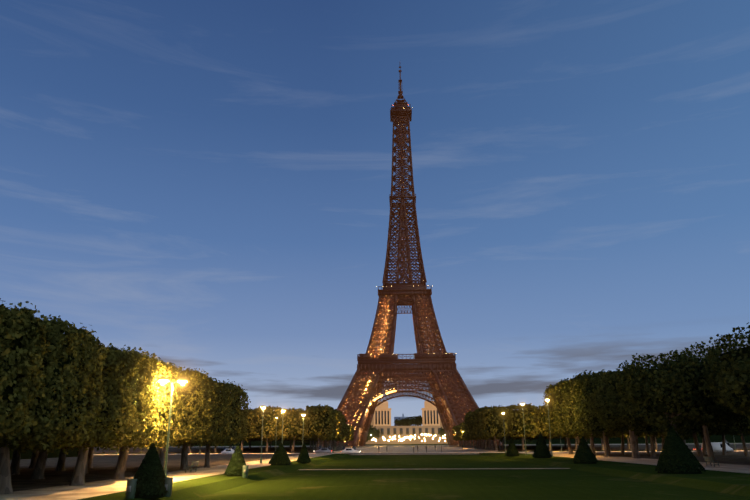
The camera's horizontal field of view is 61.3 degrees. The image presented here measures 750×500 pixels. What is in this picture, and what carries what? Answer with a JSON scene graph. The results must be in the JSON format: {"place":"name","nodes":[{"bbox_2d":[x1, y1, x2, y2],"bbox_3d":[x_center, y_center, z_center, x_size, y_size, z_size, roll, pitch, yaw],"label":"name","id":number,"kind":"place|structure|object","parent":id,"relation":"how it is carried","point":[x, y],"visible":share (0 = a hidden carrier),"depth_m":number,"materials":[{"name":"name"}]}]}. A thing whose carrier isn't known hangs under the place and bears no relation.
{"place":"outdoors","nodes":[
{"label":"outdoors","id":0,"kind":"place"},
{"bbox_2d":[10,454,298,491],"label":"ground","id":1,"kind":"structure","parent":0,"point":[104,467],"depth_m":65.98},
{"bbox_2d":[0,454,329,499],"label":"terrace gravel","id":2,"kind":"structure","parent":0,"point":[89,489],"depth_m":35.23,"materials":[{"name":"beige gravel"}]},
{"bbox_2d":[158,377,187,477],"bbox_3d":[-13.416,11.604,41.238,1.910,6.550,0.670,5,-18,-17],"label":"lamp","id":3,"kind":"object","parent":2,"relation":"on","point":[181,380],"visible":0.96,"depth_m":41.62,"materials":[{"name":"green"}]},
{"bbox_2d":[185,461,198,472],"bbox_3d":[-15.491,18.323,53.603,0.589,0.907,1.800,-1,-17,2],"label":"bench","id":4,"kind":"object","parent":2,"relation":"on","point":[191,466],"visible":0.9,"depth_m":53.70,"materials":[{"name":"green"}]},
{"bbox_2d":[260,405,265,462],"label":"lamp","id":5,"kind":"object","parent":2,"relation":"on","point":[263,407],"visible":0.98,"depth_m":77.81,"materials":[{"name":"green"}]},
{"bbox_2d":[281,409,285,443],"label":"lamp","id":6,"kind":"object","parent":2,"relation":"on","point":[282,410],"visible":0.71,"depth_m":86.47,"materials":[{"name":"green"}]},
{"bbox_2d":[301,413,305,445],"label":"lamp","id":7,"kind":"object","parent":2,"relation":"on","point":[303,414],"visible":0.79,"depth_m":99.26,"materials":[{"name":"green"}]},
{"bbox_2d":[78,454,350,499],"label":"terrace grass","id":8,"kind":"structure","parent":0,"point":[190,489],"depth_m":41.12,"materials":[{"name":"green plant"}]},
{"bbox_2d":[126,479,136,498],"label":"bin","id":9,"kind":"object","parent":8,"relation":"on","point":[131,488],"visible":0.94,"depth_m":27.89,"materials":[{"name":"green"}]},
{"bbox_2d":[125,443,168,497],"bbox_3d":[-10.309,10.104,29.164,2.007,2.363,1.983,-1,-17,2],"label":"yew","id":10,"kind":"object","parent":8,"relation":"on","point":[150,476],"visible":0.9,"depth_m":28.57,"materials":[{"name":"green plant"}]},
{"bbox_2d":[163,477,172,496],"bbox_3d":[-9.457,10.821,28.885,0.460,0.820,0.460,-1,-17,2],"label":"bin","id":11,"kind":"object","parent":8,"relation":"on","point":[168,482],"visible":0.85,"depth_m":28.76,"materials":[{"name":"green"}]},
{"bbox_2d":[224,444,248,476],"bbox_3d":[-10.179,15.546,46.901,1.796,2.260,1.791,-1,-17,2],"label":"yew","id":12,"kind":"object","parent":8,"relation":"on","point":[235,465],"visible":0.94,"depth_m":46.31,"materials":[{"name":"green plant"}]},
{"bbox_2d":[242,465,248,477],"bbox_3d":[-9.078,15.523,44.369,0.460,0.820,0.460,-1,-17,2],"label":"bin","id":13,"kind":"object","parent":8,"relation":"on","point":[245,471],"visible":1,"depth_m":44.23,"materials":[{"name":"green metal"}]},
{"bbox_2d":[269,443,290,464],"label":"yew","id":14,"kind":"object","parent":8,"relation":"on","point":[280,456],"visible":1,"depth_m":68.84,"materials":[{"name":"green plant"}]},
{"bbox_2d":[297,443,310,463],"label":"yew","id":15,"kind":"object","parent":8,"relation":"on","point":[303,457],"visible":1,"depth_m":74.56,"materials":[{"name":"green plant"}]},
{"bbox_2d":[94,446,368,452],"bbox_3d":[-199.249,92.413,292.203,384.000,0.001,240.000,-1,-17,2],"label":"hedge","id":16,"kind":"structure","parent":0,"point":[202,449],"depth_m":238.86,"materials":[{"name":"green plant"}]},
{"bbox_2d":[0,0,749,425],"label":"sky","id":17,"kind":"structure","parent":0,"point":[205,184],"materials":[{"name":"blue"}]},
{"bbox_2d":[375,410,440,434],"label":"chaillot windows","id":18,"kind":"structure","parent":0,"point":[401,431],"depth_m":1068.49,"materials":[{"name":"glass"}]},
{"bbox_2d":[372,434,445,441],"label":"fountain lights","id":19,"kind":"object","parent":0,"point":[401,439],"visible":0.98,"depth_m":705.20,"materials":[{"name":"white"}]},
{"bbox_2d":[94,442,749,499],"bbox_3d":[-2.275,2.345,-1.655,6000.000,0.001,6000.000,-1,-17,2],"label":"ground","id":20,"kind":"structure","parent":0,"point":[422,444],"depth_m":201.19,"materials":[{"name":"grey concrete"}]},
{"bbox_2d":[333,446,370,452],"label":"wall","id":21,"kind":"structure","parent":20,"relation":"on","point":[356,449],"depth_m":265.42,"materials":[{"name":"beige stone"}]},
{"bbox_2d":[351,454,405,454],"bbox_3d":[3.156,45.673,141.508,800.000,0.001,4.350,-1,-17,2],"label":"curb","id":22,"kind":"structure","parent":20,"relation":"on","point":[378,454],"depth_m":141.25,"materials":[{"name":"grey concrete"}]},
{"bbox_2d":[394,414,412,425],"bbox_3d":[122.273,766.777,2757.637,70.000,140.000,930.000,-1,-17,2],"label":"distant city","id":23,"kind":"object","parent":20,"relation":"on","point":[403,417],"visible":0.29,"depth_m":2318.40},
{"bbox_2d":[365,415,447,443],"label":"chaillot wings and terrace","id":24,"kind":"object","parent":20,"relation":"on","point":[419,438],"visible":0.21,"depth_m":995.61,"materials":[{"name":"beige stone"}]},
{"bbox_2d":[374,401,439,425],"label":"chaillot pavilions","id":25,"kind":"object","parent":24,"relation":"on","point":[383,406],"visible":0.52,"depth_m":1073.29,"materials":[{"name":"beige stone"}]},
{"bbox_2d":[322,66,501,446],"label":"eiffel tower","id":26,"kind":"structure","parent":20,"relation":"on","point":[433,364],"depth_m":482.57,"materials":[{"name":"metal"}]},
{"bbox_2d":[358,447,484,452],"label":"esplanade","id":27,"kind":"structure","parent":20,"relation":"on","point":[406,449],"depth_m":236.27,"materials":[{"name":"beige concrete"}]},
{"bbox_2d":[94,443,749,447],"bbox_3d":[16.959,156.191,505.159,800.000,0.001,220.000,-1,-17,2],"label":"tower forecourt","id":28,"kind":"structure","parent":20,"relation":"on","point":[433,445],"depth_m":526.56,"materials":[{"name":"grey concrete"}]},
{"bbox_2d":[192,455,749,499],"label":"lawn","id":29,"kind":"structure","parent":20,"relation":"on","point":[436,477],"depth_m":41.82,"materials":[{"name":"green plant"}]},
{"bbox_2d":[521,403,526,454],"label":"lamp","id":30,"kind":"object","parent":20,"relation":"on","point":[522,404],"visible":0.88,"depth_m":112.88,"materials":[{"name":"green"}]},
{"bbox_2d":[545,398,552,456],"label":"lamp","id":31,"kind":"object","parent":20,"relation":"on","point":[547,399],"visible":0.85,"depth_m":101.66,"materials":[{"name":"green"}]},
{"bbox_2d":[449,444,749,450],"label":"road","id":32,"kind":"structure","parent":20,"relation":"on","point":[612,447],"depth_m":244.95,"materials":[{"name":"grey asphalt"}]},
{"bbox_2d":[0,412,749,494],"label":"tree trunks","id":33,"kind":"object","parent":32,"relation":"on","point":[82,465],"visible":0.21,"depth_m":63.79,"materials":[{"name":"brown wood"}]},
{"bbox_2d":[0,298,250,459],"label":"tree row","id":34,"kind":"object","parent":33,"relation":"on","point":[36,333],"depth_m":34.47,"materials":[{"name":"green plant"}]},
{"bbox_2d":[543,322,749,439],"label":"trees","id":35,"kind":"object","parent":33,"relation":"on","point":[720,384],"depth_m":69.81,"materials":[{"name":"green plant"}]},
{"bbox_2d":[555,451,749,464],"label":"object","id":36,"kind":"object","parent":20,"relation":"on","point":[738,457],"depth_m":95.27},
{"bbox_2d":[711,440,732,452],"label":"white van","id":37,"kind":"object","parent":36,"relation":"on","point":[716,446],"visible":0.5,"depth_m":118.22,"materials":[{"name":"white metal"}]},
{"bbox_2d":[299,468,569,469],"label":"footpath","id":38,"kind":"structure","parent":0,"point":[402,469],"depth_m":64.02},
{"bbox_2d":[211,403,665,441],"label":"tree","id":39,"kind":"object","parent":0,"point":[475,423],"depth_m":174.63,"materials":[{"name":"green plant"}]},
{"bbox_2d":[174,451,735,454],"bbox_3d":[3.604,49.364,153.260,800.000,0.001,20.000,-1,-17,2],"label":"pavement","id":40,"kind":"structure","parent":0,"point":[409,453],"depth_m":158.42,"materials":[{"name":"concrete"}]},
{"bbox_2d":[221,446,235,453],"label":"white car","id":41,"kind":"object","parent":40,"relation":"on","point":[228,451],"visible":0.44,"depth_m":150.71,"materials":[{"name":"white metal"}]},
{"bbox_2d":[314,446,331,452],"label":"grey car","id":42,"kind":"object","parent":40,"relation":"on","point":[323,450],"visible":0.94,"depth_m":157.53,"materials":[{"name":"grey metal"}]},
{"bbox_2d":[341,445,359,452],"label":"white car","id":43,"kind":"object","parent":40,"relation":"on","point":[350,450],"visible":0.92,"depth_m":150.14,"materials":[{"name":"white metal"}]},
{"bbox_2d":[93,451,694,454],"bbox_3d":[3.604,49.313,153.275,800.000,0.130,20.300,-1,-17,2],"label":"road kerbs","id":44,"kind":"structure","parent":40,"relation":"on","point":[354,453],"depth_m":162.26,"materials":[{"name":"grey concrete"}]},
{"bbox_2d":[439,446,495,451],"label":"wall","id":45,"kind":"structure","parent":0,"point":[471,449],"depth_m":222.53,"materials":[{"name":"grey stone"}]},
{"bbox_2d":[188,450,749,453],"bbox_3d":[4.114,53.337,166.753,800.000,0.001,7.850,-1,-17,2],"label":"road","id":46,"kind":"structure","parent":0,"point":[417,452],"depth_m":166.21,"materials":[{"name":"grey asphalt"}]},
{"bbox_2d":[192,430,749,444],"bbox_3d":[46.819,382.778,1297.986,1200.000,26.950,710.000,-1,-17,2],"label":"hedge","id":47,"kind":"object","parent":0,"point":[728,438],"depth_m":957.20,"materials":[{"name":"green"}]},
{"bbox_2d":[297,415,532,442],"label":"distant trees","id":48,"kind":"object","parent":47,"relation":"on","point":[404,423],"depth_m":975.69,"materials":[{"name":"green plant"}]},
{"bbox_2d":[480,453,749,496],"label":"terrace grass","id":49,"kind":"structure","parent":0,"point":[733,483],"depth_m":46.52,"materials":[{"name":"green plant"}]},
{"bbox_2d":[505,437,519,456],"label":"yew","id":50,"kind":"object","parent":49,"relation":"on","point":[512,450],"visible":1,"depth_m":102.61,"materials":[{"name":"green plant"}]},
{"bbox_2d":[533,432,551,457],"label":"yew","id":51,"kind":"object","parent":49,"relation":"on","point":[541,450],"visible":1,"depth_m":92.11,"materials":[{"name":"green plant"}]},
{"bbox_2d":[572,436,597,463],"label":"yew","id":52,"kind":"object","parent":49,"relation":"on","point":[584,454],"visible":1,"depth_m":67.76,"materials":[{"name":"green plant"}]},
{"bbox_2d":[655,426,705,473],"bbox_3d":[22.470,14.872,47.218,3.510,3.354,3.442,-1,-17,2],"label":"yew","id":53,"kind":"object","parent":49,"relation":"on","point":[677,456],"visible":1,"depth_m":46.18,"materials":[{"name":"green plant"}]},
{"bbox_2d":[525,453,749,473],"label":"terrace gravel","id":54,"kind":"structure","parent":0,"point":[738,468],"depth_m":69.22,"materials":[{"name":"beige gravel"}]},
{"bbox_2d":[703,456,718,466],"bbox_3d":[31.212,19.605,58.762,0.589,0.907,1.800,-1,-17,2],"label":"bench","id":55,"kind":"object","parent":54,"relation":"on","point":[710,461],"visible":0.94,"depth_m":58.59,"materials":[{"name":"green"}]}
]}

